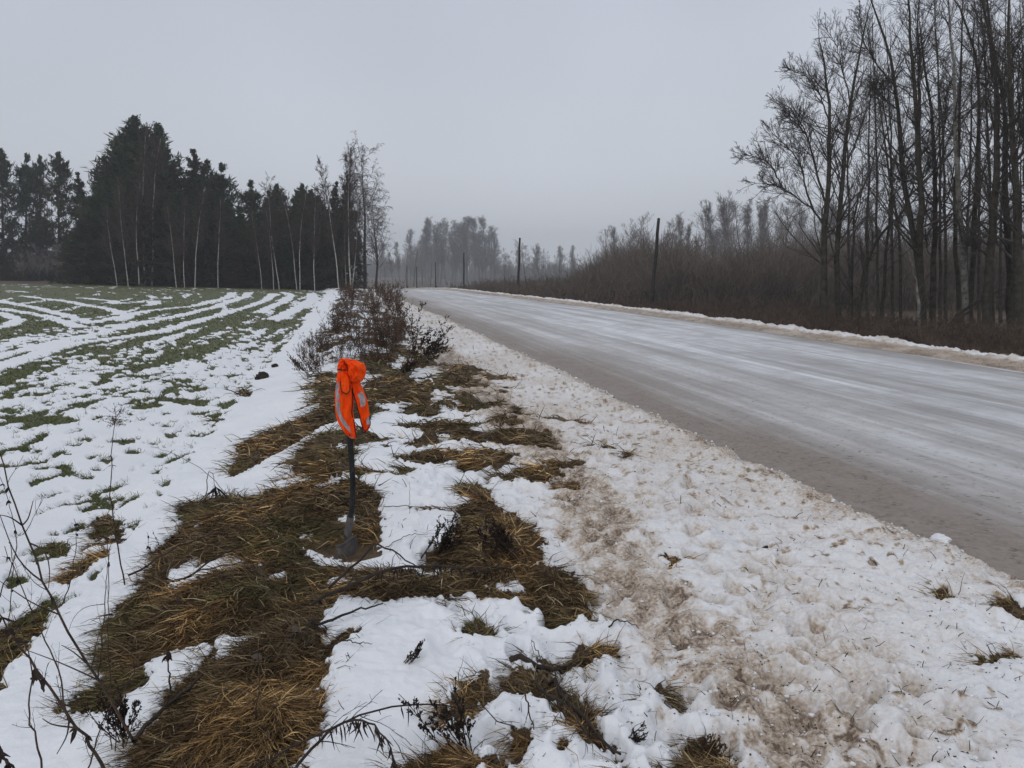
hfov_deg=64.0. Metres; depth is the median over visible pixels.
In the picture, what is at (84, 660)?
weed stalk
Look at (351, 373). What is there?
safety vest
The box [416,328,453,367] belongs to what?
leaning weed
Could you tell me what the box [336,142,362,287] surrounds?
birch tree
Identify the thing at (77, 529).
weed stalk
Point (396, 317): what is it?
dead weed
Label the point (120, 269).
spruce tree
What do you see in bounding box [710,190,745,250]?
bush
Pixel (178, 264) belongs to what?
spruce tree
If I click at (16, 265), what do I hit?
bush
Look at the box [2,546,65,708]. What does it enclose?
weed stalk
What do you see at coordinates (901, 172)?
bare tree
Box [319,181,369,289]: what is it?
spruce tree
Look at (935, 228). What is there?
bare tree
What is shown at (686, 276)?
thicket
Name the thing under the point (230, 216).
pine tree
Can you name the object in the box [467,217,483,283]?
bare tree
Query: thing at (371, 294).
dead weed
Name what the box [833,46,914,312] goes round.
bare tree
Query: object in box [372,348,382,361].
dead weed
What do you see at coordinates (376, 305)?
dead weed
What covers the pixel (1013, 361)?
snow bank
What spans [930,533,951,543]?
snow lump
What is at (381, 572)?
fallen branch
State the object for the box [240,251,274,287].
spruce tree
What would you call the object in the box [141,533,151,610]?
weed stalk
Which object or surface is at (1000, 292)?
bare tree
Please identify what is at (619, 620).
fallen branch
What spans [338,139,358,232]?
weeping birch
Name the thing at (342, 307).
dead weed
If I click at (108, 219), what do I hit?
birch tree
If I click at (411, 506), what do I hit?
fallen reed
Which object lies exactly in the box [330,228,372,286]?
pine tree
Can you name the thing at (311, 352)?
dead weed
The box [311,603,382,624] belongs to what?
fallen branch
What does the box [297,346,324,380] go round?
leaning weed
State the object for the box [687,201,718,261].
bush
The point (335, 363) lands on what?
dead weed
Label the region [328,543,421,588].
fallen branch
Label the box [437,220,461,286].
bare tree
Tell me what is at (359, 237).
birch tree
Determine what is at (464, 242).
bare tree
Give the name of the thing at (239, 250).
pine tree
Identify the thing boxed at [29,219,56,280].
spruce tree
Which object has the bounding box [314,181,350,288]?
spruce tree
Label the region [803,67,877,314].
bare tree
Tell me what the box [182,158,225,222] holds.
pine tree
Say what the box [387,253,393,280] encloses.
bare tree
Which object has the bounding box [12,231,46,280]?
spruce tree
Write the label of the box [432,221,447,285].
bare tree
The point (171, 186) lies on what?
spruce tree
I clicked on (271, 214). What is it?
spruce tree
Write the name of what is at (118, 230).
birch tree
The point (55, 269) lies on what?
bush
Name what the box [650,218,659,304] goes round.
utility pole
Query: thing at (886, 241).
bare tree
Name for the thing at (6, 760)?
weed stalk
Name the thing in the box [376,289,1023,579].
road
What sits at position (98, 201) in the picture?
pine tree
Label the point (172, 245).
birch tree
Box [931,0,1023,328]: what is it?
bare tree
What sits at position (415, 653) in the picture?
weed
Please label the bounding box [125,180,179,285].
spruce tree
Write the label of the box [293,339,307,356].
dead weed
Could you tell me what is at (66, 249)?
spruce tree
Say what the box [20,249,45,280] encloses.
spruce tree
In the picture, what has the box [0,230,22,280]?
spruce tree
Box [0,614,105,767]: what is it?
weed stalk
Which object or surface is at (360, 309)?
dead weed
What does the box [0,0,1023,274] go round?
sky
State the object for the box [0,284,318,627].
field grass
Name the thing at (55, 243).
spruce tree
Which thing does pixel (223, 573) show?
fallen branch
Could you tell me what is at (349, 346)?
dead weed
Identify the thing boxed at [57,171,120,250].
pine tree
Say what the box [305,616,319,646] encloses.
fallen branch
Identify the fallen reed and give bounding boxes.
[384,505,441,507]
[385,533,426,546]
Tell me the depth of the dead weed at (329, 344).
15.69 m
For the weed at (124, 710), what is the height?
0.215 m
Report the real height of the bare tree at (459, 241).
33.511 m
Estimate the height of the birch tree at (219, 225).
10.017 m
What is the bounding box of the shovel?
[336,434,358,557]
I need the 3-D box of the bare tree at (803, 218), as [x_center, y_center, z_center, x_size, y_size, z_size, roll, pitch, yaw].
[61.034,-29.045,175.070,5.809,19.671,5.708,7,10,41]
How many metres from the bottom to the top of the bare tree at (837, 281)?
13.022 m
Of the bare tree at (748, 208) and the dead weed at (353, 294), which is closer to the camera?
the dead weed at (353, 294)
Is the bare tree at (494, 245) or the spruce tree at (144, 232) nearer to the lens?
the spruce tree at (144, 232)
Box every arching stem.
[155,447,236,507]
[204,472,226,504]
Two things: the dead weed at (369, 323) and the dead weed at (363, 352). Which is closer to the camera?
the dead weed at (363, 352)
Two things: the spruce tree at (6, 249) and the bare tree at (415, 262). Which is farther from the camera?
the bare tree at (415, 262)
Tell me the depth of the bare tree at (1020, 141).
43.02 m
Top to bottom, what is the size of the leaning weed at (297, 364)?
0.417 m
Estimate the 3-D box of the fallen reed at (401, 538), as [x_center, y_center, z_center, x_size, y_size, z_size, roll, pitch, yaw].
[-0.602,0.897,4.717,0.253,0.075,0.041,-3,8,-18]
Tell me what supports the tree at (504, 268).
on the ground at (374, 667)
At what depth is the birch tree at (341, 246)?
90.37 m
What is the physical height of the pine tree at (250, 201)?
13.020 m
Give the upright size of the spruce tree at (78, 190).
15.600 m
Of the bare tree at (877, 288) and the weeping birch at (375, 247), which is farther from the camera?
the weeping birch at (375, 247)
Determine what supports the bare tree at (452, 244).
on the ground at (374, 667)
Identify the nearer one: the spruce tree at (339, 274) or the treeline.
the spruce tree at (339, 274)
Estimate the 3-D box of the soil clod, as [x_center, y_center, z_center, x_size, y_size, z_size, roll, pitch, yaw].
[-4.204,-0.111,13.783,0.234,0.198,0.254,0,8,0]
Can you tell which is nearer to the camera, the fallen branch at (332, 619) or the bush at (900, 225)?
the fallen branch at (332, 619)
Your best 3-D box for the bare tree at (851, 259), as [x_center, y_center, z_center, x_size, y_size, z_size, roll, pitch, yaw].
[14.074,-6.364,33.400,2.276,9.080,3.054,4,9,28]
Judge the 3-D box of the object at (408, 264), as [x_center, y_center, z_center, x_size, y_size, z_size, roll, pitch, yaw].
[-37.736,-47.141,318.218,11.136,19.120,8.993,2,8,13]
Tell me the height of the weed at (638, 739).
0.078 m
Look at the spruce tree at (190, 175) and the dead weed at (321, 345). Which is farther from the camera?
the spruce tree at (190, 175)
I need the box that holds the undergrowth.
[440,287,1023,355]
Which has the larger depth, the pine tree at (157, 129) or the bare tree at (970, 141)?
the pine tree at (157, 129)
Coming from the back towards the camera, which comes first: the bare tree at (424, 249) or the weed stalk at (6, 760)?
the bare tree at (424, 249)
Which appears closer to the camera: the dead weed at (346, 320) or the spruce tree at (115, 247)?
the dead weed at (346, 320)
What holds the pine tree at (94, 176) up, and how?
on the ground at (374, 667)
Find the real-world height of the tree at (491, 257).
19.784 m
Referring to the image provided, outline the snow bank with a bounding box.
[359,287,1023,371]
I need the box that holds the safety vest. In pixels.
[335,358,370,438]
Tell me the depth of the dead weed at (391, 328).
15.31 m
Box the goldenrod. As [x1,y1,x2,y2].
[96,403,129,584]
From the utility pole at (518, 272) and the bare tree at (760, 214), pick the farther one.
the bare tree at (760, 214)
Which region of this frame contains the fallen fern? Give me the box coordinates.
[295,714,402,767]
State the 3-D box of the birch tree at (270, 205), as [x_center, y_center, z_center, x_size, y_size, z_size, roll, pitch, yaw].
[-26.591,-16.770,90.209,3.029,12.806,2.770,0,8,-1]
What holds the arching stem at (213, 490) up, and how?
on the ground at (374, 667)
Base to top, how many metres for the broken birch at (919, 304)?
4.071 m
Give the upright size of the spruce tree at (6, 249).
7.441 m
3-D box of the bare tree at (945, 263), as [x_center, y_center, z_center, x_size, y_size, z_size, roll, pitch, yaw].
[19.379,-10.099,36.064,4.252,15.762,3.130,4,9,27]
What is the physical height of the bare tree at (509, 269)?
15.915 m
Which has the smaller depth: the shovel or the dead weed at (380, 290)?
the shovel
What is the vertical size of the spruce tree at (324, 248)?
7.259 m
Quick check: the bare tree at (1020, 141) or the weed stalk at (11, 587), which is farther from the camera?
the bare tree at (1020, 141)
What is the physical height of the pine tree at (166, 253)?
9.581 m
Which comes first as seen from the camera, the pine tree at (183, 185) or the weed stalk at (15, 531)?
the weed stalk at (15, 531)
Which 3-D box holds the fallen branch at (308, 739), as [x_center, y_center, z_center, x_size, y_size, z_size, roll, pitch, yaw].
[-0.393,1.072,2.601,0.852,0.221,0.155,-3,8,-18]
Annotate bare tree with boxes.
[378,241,385,278]
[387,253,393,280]
[392,241,400,283]
[402,229,418,279]
[410,246,418,281]
[411,225,433,281]
[419,231,430,282]
[420,224,440,284]
[421,216,432,281]
[421,221,432,281]
[430,227,446,284]
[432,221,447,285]
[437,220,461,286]
[439,218,449,284]
[439,228,468,286]
[443,226,460,286]
[445,222,471,285]
[455,216,476,286]
[466,216,483,282]
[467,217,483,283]
[475,229,487,281]
[477,215,498,280]
[481,225,503,279]
[488,233,501,278]
[515,250,522,280]
[528,243,541,279]
[553,245,563,280]
[566,245,577,271]
[608,226,619,258]
[673,214,689,256]
[683,222,693,253]
[698,199,721,258]
[714,199,734,260]
[730,8,891,325]
[741,199,758,254]
[752,205,767,256]
[757,196,775,249]
[790,205,808,249]
[793,0,909,329]
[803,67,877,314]
[820,201,837,245]
[829,113,888,321]
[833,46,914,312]
[834,0,981,322]
[839,2,927,317]
[842,5,933,321]
[848,0,1009,330]
[851,1,910,321]
[858,62,941,320]
[863,199,882,241]
[873,0,1023,326]
[881,0,992,326]
[887,0,956,242]
[891,1,976,323]
[907,0,1001,328]
[916,0,1022,327]
[922,0,1022,322]
[925,0,1023,335]
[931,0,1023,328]
[937,0,1023,281]
[943,0,1023,327]
[947,4,1023,320]
[949,1,1022,322]
[961,0,1023,246]
[984,23,1023,221]
[985,5,1023,234]
[993,0,1023,302]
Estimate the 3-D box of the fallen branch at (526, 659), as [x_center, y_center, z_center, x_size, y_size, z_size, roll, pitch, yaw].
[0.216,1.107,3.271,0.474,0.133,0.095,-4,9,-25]
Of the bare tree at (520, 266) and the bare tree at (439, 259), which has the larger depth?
the bare tree at (439, 259)
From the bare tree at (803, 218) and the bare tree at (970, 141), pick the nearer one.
the bare tree at (970, 141)
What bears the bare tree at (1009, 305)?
on the ground at (374, 667)
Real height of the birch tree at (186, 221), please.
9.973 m
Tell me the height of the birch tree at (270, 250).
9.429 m
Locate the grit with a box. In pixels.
[441,353,1023,767]
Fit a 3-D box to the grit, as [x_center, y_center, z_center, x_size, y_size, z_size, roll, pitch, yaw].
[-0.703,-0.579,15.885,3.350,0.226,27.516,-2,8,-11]
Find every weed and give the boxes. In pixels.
[82,679,141,750]
[287,352,310,377]
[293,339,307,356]
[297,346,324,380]
[299,332,315,350]
[300,345,315,359]
[303,322,327,356]
[317,308,346,339]
[317,352,328,367]
[318,323,334,341]
[321,335,336,351]
[324,312,340,324]
[325,304,365,336]
[325,351,344,367]
[328,298,356,323]
[330,301,341,314]
[333,328,348,357]
[337,284,351,304]
[340,298,353,313]
[341,281,348,297]
[342,337,357,355]
[342,353,357,359]
[343,280,367,306]
[346,320,364,336]
[346,321,372,354]
[351,332,382,365]
[357,301,364,314]
[360,290,386,322]
[360,306,407,360]
[362,331,371,349]
[364,285,376,300]
[366,320,377,335]
[372,280,388,303]
[372,309,390,327]
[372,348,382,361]
[374,279,407,315]
[376,307,411,349]
[380,280,402,309]
[381,355,396,367]
[384,309,411,342]
[385,289,412,317]
[387,307,406,325]
[388,330,400,349]
[398,352,421,373]
[398,677,475,753]
[403,302,455,361]
[404,639,424,663]
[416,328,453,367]
[420,513,467,561]
[468,516,520,559]
[613,720,648,749]
[690,732,732,763]
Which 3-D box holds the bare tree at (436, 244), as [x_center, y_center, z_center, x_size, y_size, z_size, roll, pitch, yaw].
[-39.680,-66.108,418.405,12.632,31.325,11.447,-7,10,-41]
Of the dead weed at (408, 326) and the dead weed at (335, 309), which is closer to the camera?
the dead weed at (408, 326)
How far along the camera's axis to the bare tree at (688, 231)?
177.08 m
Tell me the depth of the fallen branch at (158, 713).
2.94 m
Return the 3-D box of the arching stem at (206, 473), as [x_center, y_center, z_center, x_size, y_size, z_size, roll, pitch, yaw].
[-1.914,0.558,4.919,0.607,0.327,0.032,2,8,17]
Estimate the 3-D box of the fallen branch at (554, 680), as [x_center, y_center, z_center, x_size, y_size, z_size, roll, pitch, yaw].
[0.224,1.132,2.819,0.078,0.076,0.623,-3,8,-18]
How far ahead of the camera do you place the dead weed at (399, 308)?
24.97 m
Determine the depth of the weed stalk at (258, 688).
2.67 m
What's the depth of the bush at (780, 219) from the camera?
184.09 m
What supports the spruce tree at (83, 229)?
on the ground at (374, 667)
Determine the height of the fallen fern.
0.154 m
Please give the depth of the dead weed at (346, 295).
33.85 m
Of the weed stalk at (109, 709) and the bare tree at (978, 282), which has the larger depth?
the bare tree at (978, 282)
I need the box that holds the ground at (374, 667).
[0,275,1023,767]
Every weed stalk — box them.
[0,453,136,745]
[0,477,16,596]
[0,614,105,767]
[0,746,14,767]
[1,526,18,627]
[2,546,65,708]
[5,616,42,767]
[61,519,79,605]
[69,550,109,676]
[77,657,138,767]
[92,523,118,726]
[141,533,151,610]
[162,647,175,697]
[255,647,259,721]
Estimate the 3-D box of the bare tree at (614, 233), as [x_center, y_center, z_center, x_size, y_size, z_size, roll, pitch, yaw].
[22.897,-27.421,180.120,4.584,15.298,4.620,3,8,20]
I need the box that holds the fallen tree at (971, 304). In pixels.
[949,268,1012,332]
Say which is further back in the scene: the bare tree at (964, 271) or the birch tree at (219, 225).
the birch tree at (219, 225)
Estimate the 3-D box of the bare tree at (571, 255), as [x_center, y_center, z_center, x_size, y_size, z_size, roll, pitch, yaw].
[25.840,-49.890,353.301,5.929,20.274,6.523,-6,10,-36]
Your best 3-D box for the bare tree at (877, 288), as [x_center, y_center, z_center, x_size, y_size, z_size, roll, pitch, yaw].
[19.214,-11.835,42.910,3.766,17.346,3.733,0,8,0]
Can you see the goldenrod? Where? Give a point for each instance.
(115, 419)
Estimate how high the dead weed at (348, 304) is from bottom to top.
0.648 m
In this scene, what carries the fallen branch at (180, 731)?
on the ground at (374, 667)
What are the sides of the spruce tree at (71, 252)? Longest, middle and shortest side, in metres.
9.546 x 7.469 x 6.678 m
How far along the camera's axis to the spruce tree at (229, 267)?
94.29 m
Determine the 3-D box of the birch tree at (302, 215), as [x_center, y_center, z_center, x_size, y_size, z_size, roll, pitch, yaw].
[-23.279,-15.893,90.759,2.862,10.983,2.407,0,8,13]
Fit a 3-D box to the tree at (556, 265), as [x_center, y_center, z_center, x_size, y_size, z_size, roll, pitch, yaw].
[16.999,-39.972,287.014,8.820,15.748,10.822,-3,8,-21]
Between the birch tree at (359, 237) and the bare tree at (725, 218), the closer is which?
the birch tree at (359, 237)
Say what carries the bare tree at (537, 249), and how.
on the ground at (374, 667)
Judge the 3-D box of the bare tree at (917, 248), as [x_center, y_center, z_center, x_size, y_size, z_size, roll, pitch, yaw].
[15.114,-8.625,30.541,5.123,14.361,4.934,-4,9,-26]
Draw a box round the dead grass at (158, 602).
[0,318,1023,767]
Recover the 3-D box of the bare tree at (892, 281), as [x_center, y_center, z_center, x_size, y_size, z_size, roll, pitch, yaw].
[18.204,-10.402,39.440,4.322,15.438,3.444,-6,10,-35]
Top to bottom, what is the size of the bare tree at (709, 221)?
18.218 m
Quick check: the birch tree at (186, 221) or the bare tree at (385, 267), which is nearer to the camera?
the birch tree at (186, 221)
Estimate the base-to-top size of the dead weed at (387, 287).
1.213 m
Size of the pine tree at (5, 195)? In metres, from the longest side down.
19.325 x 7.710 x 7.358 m
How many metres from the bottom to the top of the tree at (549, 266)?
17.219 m
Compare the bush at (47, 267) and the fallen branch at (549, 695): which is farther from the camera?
the bush at (47, 267)
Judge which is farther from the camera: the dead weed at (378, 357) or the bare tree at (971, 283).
the bare tree at (971, 283)
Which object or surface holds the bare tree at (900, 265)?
on the ground at (374, 667)
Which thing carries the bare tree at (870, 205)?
on the ground at (374, 667)
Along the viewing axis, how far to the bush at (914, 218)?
144.90 m
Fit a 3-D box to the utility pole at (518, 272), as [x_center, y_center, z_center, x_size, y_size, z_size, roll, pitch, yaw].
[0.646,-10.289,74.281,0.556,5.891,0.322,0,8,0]
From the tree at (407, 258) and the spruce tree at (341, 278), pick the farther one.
the tree at (407, 258)
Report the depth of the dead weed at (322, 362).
13.56 m
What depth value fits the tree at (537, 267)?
287.21 m
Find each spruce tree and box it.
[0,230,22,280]
[0,236,18,280]
[0,244,15,280]
[6,238,35,280]
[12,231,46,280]
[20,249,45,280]
[28,220,56,280]
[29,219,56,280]
[40,238,63,279]
[46,213,115,284]
[54,171,87,277]
[56,227,83,281]
[57,235,91,282]
[86,218,139,283]
[93,191,147,282]
[96,188,163,285]
[102,188,172,286]
[104,198,191,285]
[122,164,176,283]
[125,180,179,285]
[156,230,201,286]
[162,165,190,212]
[164,230,194,284]
[174,212,227,286]
[180,149,208,201]
[185,241,213,286]
[191,240,232,287]
[216,245,248,287]
[224,251,249,287]
[230,220,283,288]
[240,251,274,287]
[259,265,276,288]
[261,191,274,285]
[270,247,296,288]
[275,189,303,288]
[283,235,325,289]
[285,259,304,288]
[300,250,323,290]
[304,231,338,289]
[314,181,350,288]
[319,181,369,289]
[327,241,352,287]
[348,232,371,288]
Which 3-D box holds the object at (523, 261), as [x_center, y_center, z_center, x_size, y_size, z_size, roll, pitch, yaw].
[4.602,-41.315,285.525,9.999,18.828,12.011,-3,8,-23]
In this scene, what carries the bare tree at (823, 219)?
on the ground at (374, 667)
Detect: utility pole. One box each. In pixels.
[463,253,465,286]
[517,238,520,288]
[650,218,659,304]
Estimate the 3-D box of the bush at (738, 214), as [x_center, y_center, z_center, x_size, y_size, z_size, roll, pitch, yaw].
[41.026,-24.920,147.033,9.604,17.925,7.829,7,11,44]
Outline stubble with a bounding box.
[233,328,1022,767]
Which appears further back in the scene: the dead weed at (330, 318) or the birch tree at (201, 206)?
the birch tree at (201, 206)
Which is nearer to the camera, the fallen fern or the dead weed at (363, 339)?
the fallen fern
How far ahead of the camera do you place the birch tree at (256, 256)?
89.10 m
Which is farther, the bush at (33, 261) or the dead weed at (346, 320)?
the bush at (33, 261)
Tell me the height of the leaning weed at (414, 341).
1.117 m
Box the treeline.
[6,249,593,284]
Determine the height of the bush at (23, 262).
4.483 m
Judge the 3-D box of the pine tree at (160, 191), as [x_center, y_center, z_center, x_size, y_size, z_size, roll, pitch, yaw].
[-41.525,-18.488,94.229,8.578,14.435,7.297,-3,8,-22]
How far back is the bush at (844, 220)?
159.24 m
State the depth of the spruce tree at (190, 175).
102.54 m
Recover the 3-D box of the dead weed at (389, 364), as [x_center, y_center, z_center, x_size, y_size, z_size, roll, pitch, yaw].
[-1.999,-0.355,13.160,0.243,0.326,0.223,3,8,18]
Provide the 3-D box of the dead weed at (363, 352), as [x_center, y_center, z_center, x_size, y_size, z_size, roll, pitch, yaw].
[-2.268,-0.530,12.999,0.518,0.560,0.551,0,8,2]
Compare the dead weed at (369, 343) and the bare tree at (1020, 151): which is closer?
the dead weed at (369, 343)
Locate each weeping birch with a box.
[330,130,392,288]
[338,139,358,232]
[359,186,395,288]
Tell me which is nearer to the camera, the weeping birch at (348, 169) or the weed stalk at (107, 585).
the weed stalk at (107, 585)
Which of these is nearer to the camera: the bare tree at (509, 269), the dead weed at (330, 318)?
the dead weed at (330, 318)
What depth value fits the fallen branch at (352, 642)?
3.29 m
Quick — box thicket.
[446,219,1023,310]
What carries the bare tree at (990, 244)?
on the ground at (374, 667)
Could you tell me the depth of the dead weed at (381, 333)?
13.98 m
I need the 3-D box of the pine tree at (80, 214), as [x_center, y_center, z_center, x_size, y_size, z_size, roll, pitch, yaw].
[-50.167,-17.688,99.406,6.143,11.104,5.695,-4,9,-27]
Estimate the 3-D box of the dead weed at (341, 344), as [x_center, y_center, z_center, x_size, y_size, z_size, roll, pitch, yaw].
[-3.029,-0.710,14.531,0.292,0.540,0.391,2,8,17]
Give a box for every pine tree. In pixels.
[0,147,25,280]
[0,152,53,245]
[20,154,54,235]
[34,151,75,279]
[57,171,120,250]
[68,135,117,217]
[72,197,92,243]
[74,190,120,283]
[78,133,133,214]
[78,182,120,232]
[80,114,173,215]
[102,162,162,284]
[108,158,184,253]
[132,121,194,206]
[144,204,197,285]
[162,147,191,210]
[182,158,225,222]
[202,162,240,222]
[215,207,245,251]
[226,217,277,283]
[228,179,266,246]
[258,183,290,288]
[259,228,309,288]
[265,240,287,288]
[281,183,309,287]
[293,189,327,262]
[296,196,332,288]
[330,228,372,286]
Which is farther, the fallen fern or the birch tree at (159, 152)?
the birch tree at (159, 152)
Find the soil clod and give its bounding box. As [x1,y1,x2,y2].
[255,371,268,379]
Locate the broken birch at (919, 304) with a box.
[896,236,946,330]
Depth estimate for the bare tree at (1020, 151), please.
39.05 m
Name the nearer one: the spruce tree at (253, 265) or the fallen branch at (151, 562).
the fallen branch at (151, 562)
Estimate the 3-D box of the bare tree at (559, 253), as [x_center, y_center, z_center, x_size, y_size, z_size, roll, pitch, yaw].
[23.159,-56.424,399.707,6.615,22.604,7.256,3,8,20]
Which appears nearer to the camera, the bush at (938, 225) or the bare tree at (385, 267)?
the bush at (938, 225)
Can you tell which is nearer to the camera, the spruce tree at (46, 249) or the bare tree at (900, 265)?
the bare tree at (900, 265)
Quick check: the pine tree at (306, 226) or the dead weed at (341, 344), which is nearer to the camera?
the dead weed at (341, 344)
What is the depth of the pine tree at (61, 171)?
116.49 m
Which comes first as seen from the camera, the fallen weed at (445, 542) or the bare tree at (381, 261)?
the fallen weed at (445, 542)
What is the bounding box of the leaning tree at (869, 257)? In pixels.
[840,177,939,325]
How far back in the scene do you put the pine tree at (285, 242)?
93.56 m
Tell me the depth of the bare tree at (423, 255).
431.04 m
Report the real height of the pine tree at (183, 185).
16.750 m
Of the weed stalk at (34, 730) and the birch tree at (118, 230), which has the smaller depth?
the weed stalk at (34, 730)
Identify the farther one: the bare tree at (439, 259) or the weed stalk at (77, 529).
the bare tree at (439, 259)
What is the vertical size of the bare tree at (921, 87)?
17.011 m
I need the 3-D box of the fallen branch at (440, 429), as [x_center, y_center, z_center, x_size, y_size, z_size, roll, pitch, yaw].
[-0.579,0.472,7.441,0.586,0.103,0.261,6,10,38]
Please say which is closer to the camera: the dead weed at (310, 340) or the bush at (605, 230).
the dead weed at (310, 340)
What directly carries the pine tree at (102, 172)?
on the ground at (374, 667)
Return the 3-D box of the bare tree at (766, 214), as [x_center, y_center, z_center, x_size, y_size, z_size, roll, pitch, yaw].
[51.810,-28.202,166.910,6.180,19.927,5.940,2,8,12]
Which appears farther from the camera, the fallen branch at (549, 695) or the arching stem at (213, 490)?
the arching stem at (213, 490)
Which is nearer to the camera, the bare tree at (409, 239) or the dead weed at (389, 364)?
the dead weed at (389, 364)
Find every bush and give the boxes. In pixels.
[12,254,21,276]
[15,251,32,280]
[26,251,36,280]
[31,243,45,280]
[37,246,55,280]
[47,244,62,279]
[51,243,64,280]
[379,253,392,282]
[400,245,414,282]
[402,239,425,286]
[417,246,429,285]
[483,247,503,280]
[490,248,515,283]
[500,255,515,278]
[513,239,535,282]
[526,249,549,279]
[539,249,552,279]
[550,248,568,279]
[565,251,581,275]
[598,226,619,258]
[619,218,641,252]
[627,226,644,253]
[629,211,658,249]
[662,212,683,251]
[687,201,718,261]
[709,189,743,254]
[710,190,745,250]
[718,196,759,259]
[752,203,793,248]
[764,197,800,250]
[769,197,797,245]
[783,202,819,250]
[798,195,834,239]
[817,198,855,245]
[842,200,864,242]
[883,205,908,246]
[902,198,929,244]
[925,204,951,241]
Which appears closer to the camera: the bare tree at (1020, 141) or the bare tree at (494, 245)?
the bare tree at (1020, 141)
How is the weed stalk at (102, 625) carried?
on the ground at (374, 667)
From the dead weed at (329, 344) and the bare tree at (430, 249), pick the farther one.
the bare tree at (430, 249)
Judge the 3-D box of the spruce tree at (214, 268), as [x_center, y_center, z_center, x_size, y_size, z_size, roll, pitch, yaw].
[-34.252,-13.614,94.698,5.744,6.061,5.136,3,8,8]
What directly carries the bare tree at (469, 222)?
on the ground at (374, 667)
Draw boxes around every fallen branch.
[128,523,292,575]
[131,665,217,742]
[141,686,278,748]
[166,521,288,581]
[176,561,282,606]
[249,691,518,767]
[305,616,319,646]
[311,554,516,605]
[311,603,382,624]
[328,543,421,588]
[338,637,369,646]
[419,426,462,443]
[507,679,533,729]
[509,650,620,676]
[530,680,590,739]
[540,677,626,754]
[608,619,638,628]
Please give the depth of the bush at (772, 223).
175.57 m
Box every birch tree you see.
[97,203,117,285]
[110,177,131,285]
[122,179,148,286]
[128,133,174,285]
[130,122,159,285]
[161,200,181,287]
[175,196,197,287]
[188,183,210,287]
[212,197,230,287]
[245,208,263,288]
[256,171,282,288]
[260,204,275,289]
[276,187,302,289]
[292,190,310,289]
[302,183,329,290]
[310,156,341,287]
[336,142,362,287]
[338,229,350,274]
[346,198,363,285]
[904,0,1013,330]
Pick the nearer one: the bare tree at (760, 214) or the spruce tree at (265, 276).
the spruce tree at (265, 276)
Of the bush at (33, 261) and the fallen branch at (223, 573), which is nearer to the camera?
the fallen branch at (223, 573)
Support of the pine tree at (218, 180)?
on the ground at (374, 667)
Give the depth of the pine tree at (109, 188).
95.37 m
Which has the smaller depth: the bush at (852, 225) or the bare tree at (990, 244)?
the bare tree at (990, 244)
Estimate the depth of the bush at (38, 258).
113.84 m
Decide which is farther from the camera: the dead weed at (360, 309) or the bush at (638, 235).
the bush at (638, 235)
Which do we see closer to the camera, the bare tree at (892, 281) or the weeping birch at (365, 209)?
the bare tree at (892, 281)
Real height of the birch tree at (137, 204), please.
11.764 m
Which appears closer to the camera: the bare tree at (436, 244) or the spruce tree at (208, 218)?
the spruce tree at (208, 218)
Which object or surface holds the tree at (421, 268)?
on the ground at (374, 667)
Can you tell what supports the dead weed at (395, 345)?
on the ground at (374, 667)
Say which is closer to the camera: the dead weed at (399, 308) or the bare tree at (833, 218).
the dead weed at (399, 308)
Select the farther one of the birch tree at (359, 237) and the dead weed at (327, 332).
the birch tree at (359, 237)
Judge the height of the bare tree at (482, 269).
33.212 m
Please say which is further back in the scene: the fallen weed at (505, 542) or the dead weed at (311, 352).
the dead weed at (311, 352)
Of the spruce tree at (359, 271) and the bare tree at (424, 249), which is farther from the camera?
the bare tree at (424, 249)
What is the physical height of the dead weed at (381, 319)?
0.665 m
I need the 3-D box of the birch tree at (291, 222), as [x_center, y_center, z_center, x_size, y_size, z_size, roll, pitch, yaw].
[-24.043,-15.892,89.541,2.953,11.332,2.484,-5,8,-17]
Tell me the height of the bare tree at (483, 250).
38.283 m
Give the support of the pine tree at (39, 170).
on the ground at (374, 667)
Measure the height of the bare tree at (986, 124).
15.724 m
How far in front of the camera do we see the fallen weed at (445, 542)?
4.39 m

